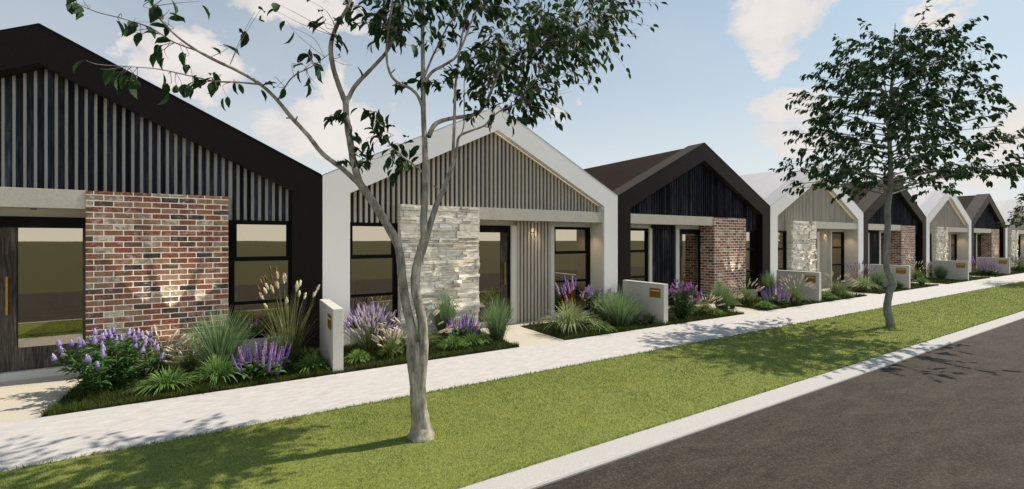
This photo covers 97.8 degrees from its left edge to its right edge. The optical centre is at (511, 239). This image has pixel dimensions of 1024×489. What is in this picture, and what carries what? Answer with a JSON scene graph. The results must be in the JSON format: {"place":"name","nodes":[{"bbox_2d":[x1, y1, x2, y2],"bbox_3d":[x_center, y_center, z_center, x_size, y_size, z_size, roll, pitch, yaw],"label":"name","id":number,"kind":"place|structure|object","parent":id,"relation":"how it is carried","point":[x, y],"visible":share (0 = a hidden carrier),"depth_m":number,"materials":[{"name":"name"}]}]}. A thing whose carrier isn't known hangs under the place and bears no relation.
{"place":"outdoors","nodes":[
{"label":"outdoors","id":0,"kind":"place"},
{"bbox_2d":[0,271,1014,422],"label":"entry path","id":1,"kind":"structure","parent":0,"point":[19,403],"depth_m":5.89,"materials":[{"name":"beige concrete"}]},
{"bbox_2d":[0,282,1023,488],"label":"verge","id":2,"kind":"structure","parent":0,"point":[539,459],"depth_m":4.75,"materials":[{"name":"green plant"}]},
{"bbox_2d":[65,0,666,442],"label":"street tree","id":3,"kind":"object","parent":2,"relation":"on","point":[555,34],"visible":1,"depth_m":4.66,"materials":[{"name":"green plant"}]},
{"bbox_2d":[996,179,1023,227],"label":"street tree","id":4,"kind":"object","parent":2,"relation":"on","point":[1016,210],"visible":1,"depth_m":21.93,"materials":[{"name":"green plant"}]},
{"bbox_2d":[0,273,1023,471],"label":"footpath","id":5,"kind":"structure","parent":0,"point":[32,442],"depth_m":5.96,"materials":[{"name":"beige concrete"}]},
{"bbox_2d":[0,0,1023,234],"label":"sky","id":6,"kind":"structure","parent":0,"point":[721,74],"materials":[{"name":"blue"}]},
{"bbox_2d":[40,267,1023,416],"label":"garden groundcover","id":7,"kind":"object","parent":0,"point":[201,387],"visible":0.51,"depth_m":7.37,"materials":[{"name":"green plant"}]},
{"bbox_2d":[50,327,164,393],"bbox_3d":[-5.329,1.572,5.948,1.241,0.841,0.997,0,0,34],"label":"purple flower bush","id":8,"kind":"object","parent":7,"relation":"on","point":[102,371],"visible":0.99,"depth_m":5.86,"materials":[{"name":"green plant"}]},
{"bbox_2d":[119,324,192,374],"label":"fountain grass","id":9,"kind":"object","parent":7,"relation":"on","point":[158,365],"depth_m":6.61,"materials":[{"name":"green plant"}]},
{"bbox_2d":[123,365,204,397],"bbox_3d":[-4.544,1.803,5.877,0.956,0.378,0.869,0,0,-31],"label":"strappy clump","id":10,"kind":"object","parent":7,"relation":"on","point":[169,381],"visible":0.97,"depth_m":5.81,"materials":[{"name":"green plant"}]},
{"bbox_2d":[161,336,206,372],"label":"fountain grass","id":11,"kind":"object","parent":7,"relation":"on","point":[193,363],"depth_m":6.63,"materials":[{"name":"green plant"}]},
{"bbox_2d":[166,303,261,374],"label":"tall grass","id":12,"kind":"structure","parent":7,"relation":"on","point":[219,342],"depth_m":6.60,"materials":[{"name":"green plant"}]},
{"bbox_2d":[180,351,248,387],"bbox_3d":[-4.070,1.753,6.131,0.918,0.477,0.952,0,0,-31],"label":"strappy clump","id":13,"kind":"object","parent":7,"relation":"on","point":[217,373],"visible":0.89,"depth_m":6.10,"materials":[{"name":"green plant"}]},
{"bbox_2d":[230,339,293,380],"bbox_3d":[-3.615,1.717,6.479,0.779,0.574,0.759,0,0,-9],"label":"salvia","id":14,"kind":"object","parent":7,"relation":"on","point":[265,365],"visible":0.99,"depth_m":6.33,"materials":[{"name":"purple plant"}]},
{"bbox_2d":[257,331,291,357],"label":"tall grass","id":15,"kind":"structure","parent":7,"relation":"on","point":[272,340],"depth_m":7.07,"materials":[{"name":"green plant"}]},
{"bbox_2d":[258,271,319,363],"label":"foxtail grass","id":16,"kind":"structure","parent":7,"relation":"on","point":[293,347],"depth_m":7.16,"materials":[{"name":"green plant"}]},
{"bbox_2d":[290,350,329,371],"bbox_3d":[-3.067,1.827,6.755,0.763,0.331,0.789,0,0,-31],"label":"strappy clump","id":17,"kind":"object","parent":7,"relation":"on","point":[311,362],"visible":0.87,"depth_m":6.72,"materials":[{"name":"green plant"}]},
{"bbox_2d":[320,299,342,372],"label":"letterbox wall","id":18,"kind":"structure","parent":7,"relation":"on","point":[331,331],"depth_m":6.76,"materials":[{"name":"concrete"}]},
{"bbox_2d":[343,348,372,363],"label":"strappy clump","id":19,"kind":"object","parent":7,"relation":"on","point":[357,356],"visible":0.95,"depth_m":7.16,"materials":[{"name":"green plant"}]},
{"bbox_2d":[343,300,402,352],"bbox_3d":[-2.527,1.523,7.977,1.172,0.937,1.164,0,0,-31],"label":"lavender","id":20,"kind":"object","parent":7,"relation":"on","point":[369,329],"visible":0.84,"depth_m":7.85,"materials":[{"name":"purple plant"}]},
{"bbox_2d":[371,325,406,356],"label":"fountain grass","id":21,"kind":"object","parent":7,"relation":"on","point":[388,351],"depth_m":7.53,"materials":[{"name":"beige plant"}]},
{"bbox_2d":[377,309,453,351],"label":"fountain grass","id":22,"kind":"object","parent":7,"relation":"on","point":[435,312],"depth_m":7.83,"materials":[{"name":"beige plant"}]},
{"bbox_2d":[428,288,464,336],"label":"tall grass","id":23,"kind":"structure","parent":7,"relation":"on","point":[444,312],"depth_m":9.08,"materials":[{"name":"green plant"}]},
{"bbox_2d":[439,334,469,349],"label":"strappy clump","id":24,"kind":"object","parent":7,"relation":"on","point":[455,342],"visible":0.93,"depth_m":8.06,"materials":[{"name":"green plant"}]},
{"bbox_2d":[443,313,481,340],"bbox_3d":[-0.982,1.721,8.854,0.782,0.602,0.763,0,0,-11],"label":"salvia","id":25,"kind":"object","parent":7,"relation":"on","point":[464,328],"visible":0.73,"depth_m":8.68,"materials":[{"name":"purple plant"}]},
{"bbox_2d":[460,332,486,345],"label":"strappy clump","id":26,"kind":"object","parent":7,"relation":"on","point":[474,338],"visible":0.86,"depth_m":8.32,"materials":[{"name":"green plant"}]},
{"bbox_2d":[478,331,492,344],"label":"strappy clump","id":27,"kind":"object","parent":7,"relation":"on","point":[484,336],"visible":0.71,"depth_m":8.46,"materials":[{"name":"green plant"}]},
{"bbox_2d":[479,293,517,340],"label":"tall grass","id":28,"kind":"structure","parent":7,"relation":"on","point":[497,328],"depth_m":8.72,"materials":[{"name":"green plant"}]},
{"bbox_2d":[531,299,608,333],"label":"variegated grass","id":29,"kind":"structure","parent":7,"relation":"on","point":[569,322],"depth_m":9.48,"materials":[{"name":"green plant"}]},
{"bbox_2d":[555,275,594,319],"bbox_3d":[1.410,1.417,10.617,1.012,1.150,1.162,0,0,-31],"label":"flower","id":30,"kind":"object","parent":7,"relation":"on","point":[589,290],"visible":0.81,"depth_m":10.58,"materials":[{"name":"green plant"}]},
{"bbox_2d":[587,319,612,332],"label":"strappy clump","id":31,"kind":"object","parent":7,"relation":"on","point":[599,324],"visible":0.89,"depth_m":9.54,"materials":[{"name":"green plant"}]},
{"bbox_2d":[579,287,621,317],"bbox_3d":[2.233,1.585,11.281,1.246,0.814,1.155,0,0,-31],"label":"lilac flower bush","id":32,"kind":"object","parent":7,"relation":"on","point":[593,297],"visible":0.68,"depth_m":11.34,"materials":[{"name":"green plant"}]},
{"bbox_2d":[592,284,650,326],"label":"tall grass","id":33,"kind":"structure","parent":7,"relation":"on","point":[618,312],"depth_m":10.14,"materials":[{"name":"green plant"}]},
{"bbox_2d":[625,299,645,323],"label":"tall grass","id":34,"kind":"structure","parent":7,"relation":"on","point":[634,320],"depth_m":10.52,"materials":[{"name":"green plant"}]},
{"bbox_2d":[623,280,667,323],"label":"letterbox wall","id":35,"kind":"structure","parent":7,"relation":"on","point":[654,295],"depth_m":10.76,"materials":[{"name":"white concrete"}]},
{"bbox_2d":[639,313,668,322],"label":"strappy clump","id":36,"kind":"object","parent":7,"relation":"on","point":[649,319],"visible":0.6,"depth_m":10.69,"materials":[{"name":"green plant"}]},
{"bbox_2d":[668,278,704,319],"bbox_3d":[4.228,1.475,11.119,0.855,1.033,0.944,0,0,-31],"label":"magenta flower bush","id":37,"kind":"object","parent":7,"relation":"on","point":[681,305],"visible":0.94,"depth_m":11.02,"materials":[{"name":"purple plant"}]},
{"bbox_2d":[689,291,723,314],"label":"fountain grass","id":38,"kind":"object","parent":7,"relation":"on","point":[705,308],"depth_m":11.66,"materials":[{"name":"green plant"}]},
{"bbox_2d":[706,306,721,315],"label":"strappy clump","id":39,"kind":"object","parent":7,"relation":"on","point":[714,312],"visible":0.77,"depth_m":11.66,"materials":[{"name":"green plant"}]},
{"bbox_2d":[705,281,739,310],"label":"tall grass","id":40,"kind":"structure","parent":7,"relation":"on","point":[724,294],"depth_m":12.48,"materials":[{"name":"green plant"}]},
{"bbox_2d":[728,289,743,307],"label":"fountain grass","id":41,"kind":"object","parent":7,"relation":"on","point":[735,303],"depth_m":12.99,"materials":[{"name":"green plant"}]},
{"bbox_2d":[728,278,764,304],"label":"fountain grass","id":42,"kind":"object","parent":7,"relation":"on","point":[747,297],"depth_m":13.61,"materials":[{"name":"green plant"}]},
{"bbox_2d":[754,300,780,308],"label":"strappy clump","id":43,"kind":"object","parent":7,"relation":"on","point":[765,305],"visible":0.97,"depth_m":12.73,"materials":[{"name":"green plant"}]},
{"bbox_2d":[757,270,779,296],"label":"tall grass","id":44,"kind":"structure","parent":7,"relation":"on","point":[769,281],"depth_m":15.26,"materials":[{"name":"green plant"}]},
{"bbox_2d":[757,286,791,306],"bbox_3d":[7.866,1.685,13.373,0.839,0.652,0.833,0,0,-31],"label":"salvia","id":45,"kind":"object","parent":7,"relation":"on","point":[778,299],"visible":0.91,"depth_m":13.25,"materials":[{"name":"purple plant"}]},
{"bbox_2d":[779,274,815,304],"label":"fountain grass","id":46,"kind":"object","parent":7,"relation":"on","point":[795,297],"depth_m":13.61,"materials":[{"name":"green plant"}]},
{"bbox_2d":[777,270,820,301],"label":"letterbox wall","id":47,"kind":"structure","parent":7,"relation":"on","point":[815,279],"depth_m":14.56,"materials":[{"name":"white concrete"}]},
{"bbox_2d":[821,290,838,299],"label":"strappy clump","id":48,"kind":"object","parent":7,"relation":"on","point":[827,295],"visible":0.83,"depth_m":14.61,"materials":[{"name":"green plant"}]},
{"bbox_2d":[822,271,858,296],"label":"fountain grass","id":49,"kind":"object","parent":7,"relation":"on","point":[837,288],"depth_m":15.53,"materials":[{"name":"green plant"}]},
{"bbox_2d":[833,289,853,296],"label":"strappy clump","id":50,"kind":"object","parent":7,"relation":"on","point":[843,294],"visible":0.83,"depth_m":15.20,"materials":[{"name":"green plant"}]},
{"bbox_2d":[846,260,877,283],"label":"red stemmed flower","id":51,"kind":"object","parent":7,"relation":"on","point":[870,272],"visible":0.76,"depth_m":18.58,"materials":[{"name":"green plant"}]},
{"bbox_2d":[847,274,882,291],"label":"variegated grass","id":52,"kind":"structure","parent":7,"relation":"on","point":[863,286],"depth_m":17.06,"materials":[{"name":"green plant"}]},
{"bbox_2d":[868,269,886,288],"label":"tall grass","id":53,"kind":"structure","parent":7,"relation":"on","point":[878,278],"depth_m":18.04,"materials":[{"name":"green plant"}]},
{"bbox_2d":[870,264,910,288],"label":"letterbox wall","id":54,"kind":"structure","parent":7,"relation":"on","point":[901,274],"depth_m":18.23,"materials":[{"name":"white concrete"}]},
{"bbox_2d":[888,281,905,288],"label":"strappy clump","id":55,"kind":"object","parent":7,"relation":"on","point":[899,285],"visible":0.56,"depth_m":18.05,"materials":[{"name":"green plant"}]},
{"bbox_2d":[914,276,930,283],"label":"strappy clump","id":56,"kind":"object","parent":7,"relation":"on","point":[920,279],"visible":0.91,"depth_m":20.01,"materials":[{"name":"green plant"}]},
{"bbox_2d":[911,260,934,279],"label":"fountain grass","id":57,"kind":"object","parent":7,"relation":"on","point":[916,275],"depth_m":21.55,"materials":[{"name":"green plant"}]},
{"bbox_2d":[927,261,931,276],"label":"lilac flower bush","id":58,"kind":"object","parent":7,"relation":"on","point":[930,266],"visible":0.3,"depth_m":23.38,"materials":[{"name":"green plant"}]},
{"bbox_2d":[933,265,950,278],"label":"tall grass","id":59,"kind":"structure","parent":7,"relation":"on","point":[940,273],"depth_m":22.40,"materials":[{"name":"green plant"}]},
{"bbox_2d":[932,260,968,280],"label":"letterbox wall","id":60,"kind":"structure","parent":7,"relation":"on","point":[958,270],"depth_m":22.15,"materials":[{"name":"white concrete"}]},
{"bbox_2d":[966,256,989,273],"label":"red stemmed flower","id":61,"kind":"object","parent":7,"relation":"on","point":[978,269],"visible":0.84,"depth_m":25.59,"materials":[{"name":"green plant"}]},
{"bbox_2d":[978,262,1000,274],"bbox_3d":[26.765,1.627,25.035,0.991,0.772,0.868,0,0,-31],"label":"salvia","id":62,"kind":"object","parent":7,"relation":"on","point":[990,271],"visible":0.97,"depth_m":24.91,"materials":[{"name":"purple plant"}]},
{"bbox_2d":[977,257,1009,273],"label":"letterbox wall","id":63,"kind":"structure","parent":7,"relation":"on","point":[1004,263],"depth_m":25.81,"materials":[{"name":"white concrete"}]},
{"bbox_2d":[1010,256,1023,270],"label":"lilac flower bush","id":64,"kind":"object","parent":7,"relation":"on","point":[1020,267],"visible":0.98,"depth_m":28.14,"materials":[{"name":"green plant"}]},
{"bbox_2d":[537,319,1023,488],"bbox_3d":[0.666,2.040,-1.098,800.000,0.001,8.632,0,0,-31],"label":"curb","id":65,"kind":"structure","parent":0,"point":[950,416],"depth_m":4.57,"materials":[{"name":"concrete"}]},
{"label":"ground","id":66,"kind":"structure","parent":0,"visible":0},
{"bbox_2d":[0,23,321,387],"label":"black gabled house","id":67,"kind":"structure","parent":66,"relation":"on","point":[176,209],"depth_m":6.78,"materials":[{"name":"metal"}]},
{"bbox_2d":[0,216,85,371],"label":"entry door","id":68,"kind":"structure","parent":67,"relation":"in","point":[43,259],"depth_m":6.58,"materials":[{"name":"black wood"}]},
{"bbox_2d":[229,220,291,338],"bbox_3d":[-4.379,0.681,7.794,0.956,2.037,0.090,0,0,-31],"label":"window","id":69,"kind":"structure","parent":67,"relation":"in","point":[258,249],"depth_m":7.77,"materials":[{"name":"glass"}]},
{"bbox_2d":[322,106,617,345],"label":"white gabled house","id":70,"kind":"structure","parent":66,"relation":"on","point":[543,211],"depth_m":9.94,"materials":[{"name":"stone"}]},
{"bbox_2d":[350,222,397,328],"bbox_3d":[-2.737,0.681,8.789,0.956,2.037,0.090,0,0,-31],"label":"window","id":71,"kind":"structure","parent":70,"relation":"in","point":[373,265],"depth_m":8.79,"materials":[{"name":"black glass"}]},
{"bbox_2d":[478,225,509,321],"bbox_3d":[-0.540,0.774,10.499,1.086,2.231,0.185,0,0,-31],"label":"entry door","id":72,"kind":"structure","parent":70,"relation":"in","point":[494,247],"depth_m":10.54,"materials":[{"name":"glass"}]},
{"bbox_2d":[554,227,589,312],"bbox_3d":[1.572,0.770,11.788,1.258,2.220,0.090,0,0,-31],"label":"window","id":73,"kind":"structure","parent":70,"relation":"in","point":[571,244],"depth_m":11.79,"materials":[{"name":"glass"}]},
{"bbox_2d":[583,142,769,307],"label":"black gabled house","id":74,"kind":"structure","parent":66,"relation":"on","point":[708,197],"depth_m":14.04,"materials":[{"name":"wood"}]},
{"bbox_2d":[631,228,647,281],"bbox_3d":[3.472,0.770,12.939,1.258,2.220,0.090,0,0,-31],"label":"window","id":75,"kind":"structure","parent":74,"relation":"in","point":[639,236],"depth_m":13.10,"materials":[{"name":"black glass"}]},
{"bbox_2d":[679,229,699,298],"bbox_3d":[5.591,0.774,14.216,1.086,2.231,0.185,0,0,-31],"label":"entry door","id":76,"kind":"structure","parent":74,"relation":"in","point":[689,245],"depth_m":14.24,"materials":[{"name":"black metal"}]},
{"bbox_2d":[746,230,756,289],"bbox_3d":[8.123,0.681,15.373,0.956,2.037,0.090,0,0,-31],"label":"window","id":77,"kind":"structure","parent":74,"relation":"in","point":[751,235],"depth_m":15.48,"materials":[{"name":"black glass"}]},
{"bbox_2d":[460,311,1023,488],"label":"kerb","id":78,"kind":"structure","parent":66,"relation":"on","point":[535,476],"depth_m":4.87,"materials":[{"name":"concrete"}]},
{"bbox_2d":[739,164,862,293],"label":"white gabled house","id":79,"kind":"structure","parent":66,"relation":"on","point":[811,230],"depth_m":17.76,"materials":[{"name":"stone"}]},
{"bbox_2d":[778,231,786,269],"bbox_3d":[9.765,0.681,16.369,0.956,2.037,0.090,0,0,-31],"label":"window","id":80,"kind":"structure","parent":79,"relation":"in","point":[782,235],"depth_m":16.51,"materials":[{"name":"black glass"}]},
{"bbox_2d":[832,232,843,283],"bbox_3d":[14.074,0.770,19.367,1.258,2.220,0.090,0,0,-31],"label":"window","id":81,"kind":"structure","parent":79,"relation":"in","point":[837,237],"depth_m":19.41,"materials":[{"name":"glass"}]},
{"bbox_2d":[839,177,925,281],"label":"black gabled house","id":82,"kind":"structure","parent":66,"relation":"on","point":[908,234],"depth_m":21.74,"materials":[{"name":"wood"}]},
{"bbox_2d":[881,233,883,263],"bbox_3d":[18.093,0.774,21.795,1.086,2.231,0.185,0,0,-31],"label":"entry door","id":83,"kind":"structure","parent":82,"relation":"in","point":[882,234],"depth_m":21.68,"materials":[{"name":"black glass"}]},
{"bbox_2d":[915,233,917,272],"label":"window","id":84,"kind":"structure","parent":82,"relation":"in","point":[916,234],"depth_m":23.13,"materials":[{"name":"glass"}]},
{"bbox_2d":[768,0,1023,327],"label":"street tree","id":85,"kind":"object","parent":66,"relation":"on","point":[893,110],"visible":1,"depth_m":9.80,"materials":[{"name":"green plant"}]},
{"bbox_2d":[908,187,970,276],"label":"white gabled house","id":86,"kind":"structure","parent":66,"relation":"on","point":[948,228],"depth_m":25.22,"materials":[{"name":"stone"}]},
{"bbox_2d":[930,234,931,261],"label":"window","id":87,"kind":"structure","parent":86,"relation":"in","point":[930,234],"depth_m":24.15,"materials":[{"name":"glass"}]},
{"bbox_2d":[951,234,956,260],"bbox_3d":[26.576,0.770,26.946,1.258,2.220,0.090,0,0,-31],"label":"window","id":88,"kind":"structure","parent":86,"relation":"in","point":[953,236],"depth_m":27.04,"materials":[{"name":"glass"}]},
{"bbox_2d":[957,194,1004,271],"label":"black gabled house","id":89,"kind":"structure","parent":66,"relation":"on","point":[987,232],"depth_m":29.30,"materials":[{"name":"metal"}]},
{"bbox_2d":[977,235,980,256],"bbox_3d":[30.595,0.774,29.374,1.086,2.231,0.185,0,0,-31],"label":"entry door","id":90,"kind":"structure","parent":89,"relation":"in","point":[978,236],"depth_m":29.47,"materials":[{"name":"black glass"}]},
{"bbox_2d":[994,199,1023,267],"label":"white gabled house","id":91,"kind":"structure","parent":66,"relation":"on","point":[1014,241],"depth_m":32.29,"materials":[{"name":"stone"}]},
{"bbox_2d":[1017,236,1019,262],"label":"window","id":92,"kind":"structure","parent":91,"relation":"in","point":[1018,239],"depth_m":34.68,"materials":[{"name":"black glass"}]}
]}

